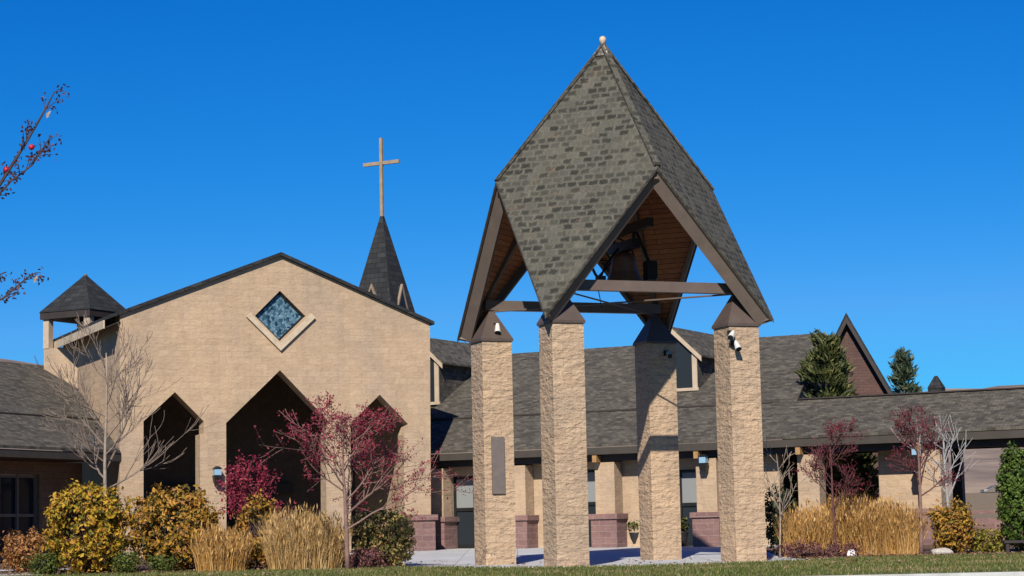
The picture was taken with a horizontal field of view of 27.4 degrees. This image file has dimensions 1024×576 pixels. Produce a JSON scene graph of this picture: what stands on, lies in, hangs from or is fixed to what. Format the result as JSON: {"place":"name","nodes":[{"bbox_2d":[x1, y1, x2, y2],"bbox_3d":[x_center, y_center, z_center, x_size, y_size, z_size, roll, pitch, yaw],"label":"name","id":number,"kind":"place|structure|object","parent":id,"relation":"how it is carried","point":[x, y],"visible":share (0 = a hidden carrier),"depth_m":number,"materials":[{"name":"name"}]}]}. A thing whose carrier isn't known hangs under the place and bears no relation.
{"place":"outdoors","nodes":[
{"label":"outdoors","id":0,"kind":"place"},
{"bbox_2d":[0,358,1023,493],"bbox_3d":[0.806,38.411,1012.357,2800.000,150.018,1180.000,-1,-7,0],"label":"hills","id":1,"kind":"structure","parent":0,"point":[981,473],"depth_m":505.23,"materials":[{"name":"brown"}]},
{"bbox_2d":[0,0,1023,391],"label":"sky","id":2,"kind":"structure","parent":0,"point":[863,160],"materials":[{"name":"blue"}]},
{"bbox_2d":[3,552,1023,575],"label":"lawn","id":3,"kind":"structure","parent":0,"point":[1017,569],"depth_m":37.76,"materials":[{"name":"green plant"}]},
{"bbox_2d":[253,391,476,568],"bbox_3d":[-3.856,4.687,50.856,5.627,4.298,3.962,1,-7,-19],"label":"crabapple tree","id":4,"kind":"object","parent":3,"relation":"on","point":[364,446],"visible":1,"depth_m":50.23,"materials":[{"name":"red plant"}]},
{"bbox_2d":[341,541,392,567],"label":"purple shrub","id":5,"kind":"object","parent":3,"relation":"on","point":[359,559],"visible":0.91,"depth_m":51.04,"materials":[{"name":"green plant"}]},
{"bbox_2d":[1,547,1023,575],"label":"fallen leaves","id":6,"kind":"object","parent":3,"relation":"on","point":[812,557],"visible":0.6,"depth_m":50.81,"materials":[{"name":"brown plant"}]},
{"bbox_2d":[766,543,1023,558],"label":"planting bed","id":7,"kind":"object","parent":3,"relation":"on","point":[926,549],"visible":0.11,"depth_m":58.01,"materials":[{"name":"brown soil"}]},
{"bbox_2d":[764,479,797,555],"bbox_3d":[7.049,6.059,55.296,1.073,2.073,1.068,-1,-7,0],"label":"dark shrub","id":8,"kind":"object","parent":7,"relation":"on","point":[772,507],"visible":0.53,"depth_m":55.10,"materials":[{"name":"green plant"}]},
{"bbox_2d":[763,437,811,557],"bbox_3d":[6.852,5.371,54.004,1.270,3.194,1.922,-5,-8,30],"label":"bare sapling","id":9,"kind":"object","parent":7,"relation":"on","point":[779,506],"visible":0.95,"depth_m":53.70,"materials":[{"name":"grey plant"}]},
{"bbox_2d":[773,498,844,556],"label":"ornamental grass","id":10,"kind":"object","parent":7,"relation":"on","point":[812,527],"depth_m":53.99,"materials":[{"name":"yellow plant"}]},
{"bbox_2d":[772,536,875,557],"bbox_3d":[7.809,6.535,52.781,2.689,0.613,1.429,-1,-7,0],"label":"purple groundcover","id":11,"kind":"object","parent":7,"relation":"on","point":[790,550],"visible":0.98,"depth_m":52.61,"materials":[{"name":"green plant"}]},
{"bbox_2d":[791,414,877,554],"bbox_3d":[8.405,5.097,54.238,1.941,3.711,2.094,-5,-8,28],"label":"red tree","id":12,"kind":"object","parent":7,"relation":"on","point":[817,453],"visible":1,"depth_m":54.32,"materials":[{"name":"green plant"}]},
{"bbox_2d":[847,549,855,555],"bbox_3d":[8.488,6.652,52.560,0.248,0.247,0.156,-1,-7,0],"label":"white stone","id":13,"kind":"object","parent":7,"relation":"on","point":[851,554],"visible":0.63,"depth_m":52.51,"materials":[{"name":"white stone"}]},
{"bbox_2d":[884,404,964,553],"bbox_3d":[10.495,4.902,53.697,1.905,3.905,1.694,1,-7,-22],"label":"red tree","id":14,"kind":"object","parent":7,"relation":"on","point":[918,466],"visible":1,"depth_m":53.63,"materials":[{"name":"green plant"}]},
{"bbox_2d":[891,415,978,548],"bbox_3d":[11.025,5.207,55.717,2.472,3.694,1.812,4,-9,-39],"label":"birch tree","id":15,"kind":"object","parent":7,"relation":"on","point":[940,467],"visible":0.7,"depth_m":55.58,"materials":[{"name":"grey plant"}]},
{"bbox_2d":[930,548,952,555],"bbox_3d":[10.869,6.676,53.161,0.548,0.221,0.440,-1,-7,0],"label":"boulder","id":16,"kind":"object","parent":7,"relation":"on","point":[940,551],"visible":0.71,"depth_m":53.00,"materials":[{"name":"stone"}]},
{"bbox_2d":[926,495,978,552],"bbox_3d":[11.294,6.077,53.764,1.286,1.556,1.279,-1,-7,0],"label":"yellow shrub","id":17,"kind":"object","parent":7,"relation":"on","point":[947,522],"visible":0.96,"depth_m":53.61,"materials":[{"name":"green plant"}]},
{"bbox_2d":[960,522,1011,552],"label":"yellow green shrub","id":18,"kind":"object","parent":7,"relation":"on","point":[993,545],"visible":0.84,"depth_m":53.88,"materials":[{"name":"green plant"}]},
{"bbox_2d":[970,510,1005,542],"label":"planter wall","id":19,"kind":"structure","parent":7,"relation":"on","point":[987,523],"depth_m":63.36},
{"bbox_2d":[992,440,1023,551],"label":"arborvitae","id":20,"kind":"object","parent":7,"relation":"on","point":[1010,504],"visible":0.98,"depth_m":53.46,"materials":[{"name":"green plant"}]},
{"bbox_2d":[1001,540,1023,551],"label":"timber bench","id":21,"kind":"object","parent":7,"relation":"on","point":[1006,545],"visible":0.78,"depth_m":53.03,"materials":[{"name":"brown paint"}]},
{"bbox_2d":[30,493,1000,575],"bbox_3d":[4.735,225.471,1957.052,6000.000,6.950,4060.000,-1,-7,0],"label":"ground","id":22,"kind":"structure","parent":0,"point":[982,501],"depth_m":329.80,"materials":[{"name":"brown soil"}]},
{"bbox_2d":[0,84,69,303],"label":"fruit tree","id":23,"kind":"object","parent":22,"relation":"on","point":[6,171],"visible":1,"depth_m":20.28,"materials":[{"name":"red plant"}]},
{"bbox_2d":[0,361,121,561],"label":"wing","id":24,"kind":"structure","parent":22,"relation":"on","point":[35,480],"depth_m":64.77,"materials":[{"name":"grey"}]},
{"bbox_2d":[0,474,36,561],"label":"glazed door","id":25,"kind":"structure","parent":24,"relation":"in","point":[18,493],"depth_m":63.95,"materials":[{"name":"glass"}]},
{"bbox_2d":[0,554,404,575],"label":"flower bed","id":26,"kind":"object","parent":22,"relation":"on","point":[138,565],"visible":0.06,"depth_m":54.15,"materials":[{"name":"brown soil"}]},
{"bbox_2d":[0,526,48,571],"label":"orange shrub","id":27,"kind":"object","parent":26,"relation":"on","point":[16,554],"visible":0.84,"depth_m":52.97,"materials":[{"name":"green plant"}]},
{"bbox_2d":[20,548,65,574],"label":"green shrub","id":28,"kind":"object","parent":26,"relation":"on","point":[44,566],"visible":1,"depth_m":50.35,"materials":[{"name":"green plant"}]},
{"bbox_2d":[36,480,136,573],"bbox_3d":[-10.280,5.818,51.134,2.393,2.357,2.057,-1,-7,0],"label":"yellow shrub","id":29,"kind":"object","parent":26,"relation":"on","point":[68,512],"visible":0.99,"depth_m":50.64,"materials":[{"name":"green plant"}]},
{"bbox_2d":[31,311,218,569],"bbox_3d":[-9.756,3.842,52.497,3.362,6.528,3.817,-8,-9,43],"label":"bare tree","id":30,"kind":"object","parent":26,"relation":"on","point":[122,416],"visible":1,"depth_m":52.26,"materials":[{"name":"grey plant"}]},
{"bbox_2d":[110,546,142,573],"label":"green shrub","id":31,"kind":"object","parent":26,"relation":"on","point":[127,563],"visible":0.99,"depth_m":50.44,"materials":[{"name":"green plant"}]},
{"bbox_2d":[144,549,180,572],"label":"green shrub","id":32,"kind":"object","parent":26,"relation":"on","point":[160,563],"visible":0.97,"depth_m":50.65,"materials":[{"name":"green plant"}]},
{"bbox_2d":[124,482,223,570],"bbox_3d":[-8.318,5.875,51.735,2.551,2.284,2.249,-1,-7,0],"label":"yellow shrub","id":33,"kind":"object","parent":26,"relation":"on","point":[191,514],"visible":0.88,"depth_m":51.18,"materials":[{"name":"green plant"}]},
{"bbox_2d":[185,519,258,571],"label":"ornamental grass","id":34,"kind":"object","parent":26,"relation":"on","point":[224,550],"depth_m":50.54,"materials":[{"name":"yellow plant"}]},
{"bbox_2d":[213,450,297,565],"bbox_3d":[-6.717,5.761,55.064,2.156,3.114,1.742,-1,-7,0],"label":"redbud shrub","id":35,"kind":"object","parent":26,"relation":"on","point":[241,482],"visible":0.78,"depth_m":55.14,"materials":[{"name":"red plant"}]},
{"bbox_2d":[232,489,279,568],"bbox_3d":[-6.307,5.971,51.848,1.322,2.060,1.064,-1,-7,0],"label":"golden shrub","id":36,"kind":"object","parent":26,"relation":"on","point":[258,558],"visible":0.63,"depth_m":51.76,"materials":[{"name":"yellow plant"}]},
{"bbox_2d":[251,500,353,570],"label":"ornamental grass","id":37,"kind":"object","parent":26,"relation":"on","point":[310,541],"depth_m":50.71,"materials":[{"name":"plant"}]},
{"bbox_2d":[348,500,416,565],"bbox_3d":[-3.283,6.230,53.176,1.848,1.750,1.753,-1,-7,0],"label":"variegated shrub","id":38,"kind":"object","parent":26,"relation":"on","point":[367,530],"visible":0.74,"depth_m":52.72,"materials":[{"name":"green plant"}]},
{"bbox_2d":[53,252,437,557],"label":"church hall","id":39,"kind":"structure","parent":22,"relation":"on","point":[242,351],"depth_m":68.80,"materials":[{"name":"brick"}]},
{"bbox_2d":[39,274,124,387],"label":"roof turret","id":40,"kind":"object","parent":39,"relation":"on","point":[89,296],"visible":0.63,"depth_m":72.23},
{"bbox_2d":[143,491,175,543],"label":"porch window","id":41,"kind":"structure","parent":39,"relation":"in","point":[145,494],"depth_m":72.42,"materials":[{"name":"black glass"}]},
{"bbox_2d":[212,466,221,482],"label":"wall lantern","id":42,"kind":"object","parent":39,"relation":"attached to","point":[217,472],"depth_m":66.59,"materials":[{"name":"black metal"}]},
{"bbox_2d":[226,494,275,536],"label":"entrance door","id":43,"kind":"structure","parent":39,"relation":"in","point":[231,523],"depth_m":73.54,"materials":[{"name":"black metal"}]},
{"bbox_2d":[255,292,303,340],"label":"window","id":44,"kind":"structure","parent":39,"relation":"in","point":[279,316],"depth_m":68.50,"materials":[{"name":"blue glass"}]},
{"bbox_2d":[359,138,414,311],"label":"steeple","id":45,"kind":"object","parent":39,"relation":"on","point":[382,276],"visible":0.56,"depth_m":79.33,"materials":[{"name":"grey"}]},
{"bbox_2d":[416,557,855,567],"bbox_3d":[3.038,6.545,49.760,11.000,0.074,5.120,-1,-7,0],"label":"paving edge","id":46,"kind":"object","parent":22,"relation":"on","point":[635,565],"visible":0.12,"depth_m":48.15,"materials":[{"name":"concrete"}]},
{"bbox_2d":[388,327,1023,548],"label":"long wing","id":47,"kind":"structure","parent":22,"relation":"on","point":[989,418],"depth_m":68.83,"materials":[{"name":"beige brick"}]},
{"bbox_2d":[453,476,474,548],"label":"door","id":48,"kind":"structure","parent":47,"relation":"in","point":[463,505],"depth_m":71.99,"materials":[{"name":"black metal"}]},
{"bbox_2d":[587,469,595,546],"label":"window","id":49,"kind":"structure","parent":47,"relation":"in","point":[590,472],"depth_m":69.80,"materials":[{"name":"grey glass"}]},
{"bbox_2d":[679,469,696,545],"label":"window","id":50,"kind":"structure","parent":47,"relation":"in","point":[687,478],"depth_m":68.15,"materials":[{"name":"grey glass"}]},
{"bbox_2d":[698,454,708,470],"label":"wall lantern","id":51,"kind":"object","parent":47,"relation":"attached to","point":[703,463],"depth_m":66.84,"materials":[{"name":"black metal"}]},
{"bbox_2d":[911,446,921,462],"bbox_3d":[12.259,5.041,63.709,0.280,0.530,0.340,-5,-8,28],"label":"wall lantern","id":52,"kind":"object","parent":47,"relation":"attached to","point":[914,454],"depth_m":63.60,"materials":[{"name":"black metal"}]},
{"bbox_2d":[928,376,948,461],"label":"roof vent","id":53,"kind":"object","parent":47,"relation":"on","point":[936,384],"visible":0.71,"depth_m":84.87,"materials":[{"name":"grey"}]},
{"bbox_2d":[782,454,798,504],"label":"pine tree","id":54,"kind":"object","parent":22,"relation":"on","point":[790,469],"visible":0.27,"depth_m":68.33,"materials":[{"name":"green plant"}]},
{"bbox_2d":[779,328,879,510],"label":"pine tree","id":55,"kind":"object","parent":22,"relation":"on","point":[826,361],"visible":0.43,"depth_m":68.44,"materials":[{"name":"green plant"}]},
{"bbox_2d":[821,313,892,504],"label":"gabled house","id":56,"kind":"structure","parent":22,"relation":"on","point":[868,378],"depth_m":75.00,"materials":[{"name":"brick"}]},
{"bbox_2d":[843,453,879,507],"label":"pine tree","id":57,"kind":"object","parent":22,"relation":"on","point":[876,473],"visible":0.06,"depth_m":70.61,"materials":[{"name":"green plant"}]},
{"bbox_2d":[887,346,923,392],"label":"pine tree","id":58,"kind":"object","parent":22,"relation":"on","point":[903,370],"visible":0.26,"depth_m":91.96,"materials":[{"name":"green plant"}]},
{"bbox_2d":[830,571,1023,575],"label":"kerb","id":59,"kind":"structure","parent":22,"relation":"on","point":[1021,573],"depth_m":33.92,"materials":[{"name":"concrete"}]},
{"bbox_2d":[979,485,1001,492],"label":"distant house","id":60,"kind":"structure","parent":22,"relation":"on","point":[991,489],"depth_m":416.12,"materials":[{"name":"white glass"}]},
{"bbox_2d":[350,545,802,566],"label":"plaza paving","id":61,"kind":"structure","parent":0,"point":[529,557],"depth_m":58.16,"materials":[{"name":"grey concrete"}]},
{"bbox_2d":[457,36,773,566],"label":"bell pavilion","id":62,"kind":"structure","parent":61,"relation":"on","point":[598,164],"depth_m":50.72,"materials":[{"name":"beige stone"}]},
{"bbox_2d":[493,323,500,333],"bbox_3d":[-0.385,1.022,52.973,0.156,0.292,0.316,0,-7,-14],"label":"floodlight","id":63,"kind":"object","parent":62,"relation":"attached to","point":[497,328],"visible":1,"depth_m":52.89,"materials":[{"name":"white metal"}]},
{"bbox_2d":[491,437,504,493],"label":"wall panel","id":64,"kind":"structure","parent":62,"relation":"attached to","point":[498,463],"depth_m":52.44,"materials":[{"name":"grey stone"}]},
{"bbox_2d":[592,232,657,307],"bbox_3d":[2.659,-0.458,52.258,1.458,1.904,1.508,1,-7,-18],"label":"bell","id":65,"kind":"object","parent":62,"relation":"hanging from","point":[622,260],"visible":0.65,"depth_m":51.97,"materials":[{"name":"brown metal"}]},
{"bbox_2d":[663,350,672,358],"bbox_3d":[4.037,1.720,54.372,0.156,0.238,0.375,1,-7,-14],"label":"floodlight","id":66,"kind":"object","parent":62,"relation":"attached to","point":[668,354],"visible":1,"depth_m":54.26,"materials":[{"name":"black metal"}]},
{"bbox_2d":[727,330,734,339],"bbox_3d":[5.206,1.124,49.989,0.195,0.258,0.361,-1,-7,0],"label":"floodlight","id":67,"kind":"object","parent":62,"relation":"attached to","point":[730,334],"visible":1,"depth_m":49.89,"materials":[{"name":"white metal"}]},
{"bbox_2d":[730,340,741,350],"bbox_3d":[5.337,1.374,49.989,0.160,0.281,0.335,1,-7,-21],"label":"floodlight","id":68,"kind":"object","parent":62,"relation":"attached to","point":[736,344],"visible":1,"depth_m":49.92,"materials":[{"name":"white metal"}]},
{"bbox_2d":[628,519,638,543],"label":"potted plant","id":69,"kind":"object","parent":61,"relation":"on","point":[633,536],"visible":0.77,"depth_m":68.71,"materials":[{"name":"green plant"}]},
{"bbox_2d":[681,516,689,545],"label":"potted plant","id":70,"kind":"object","parent":61,"relation":"on","point":[684,536],"visible":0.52,"depth_m":67.96,"materials":[{"name":"green plant"}]},
{"bbox_2d":[813,491,877,555],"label":"ornamental grass","id":71,"kind":"object","parent":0,"point":[841,531],"depth_m":54.30,"materials":[{"name":"yellow plant"}]},
{"bbox_2d":[841,494,910,555],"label":"ornamental grass","id":72,"kind":"object","parent":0,"point":[865,530],"depth_m":53.71,"materials":[{"name":"yellow plant"}]},
{"bbox_2d":[874,498,932,554],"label":"ornamental grass","id":73,"kind":"object","parent":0,"point":[905,540],"depth_m":53.55,"materials":[{"name":"yellow plant"}]}
]}

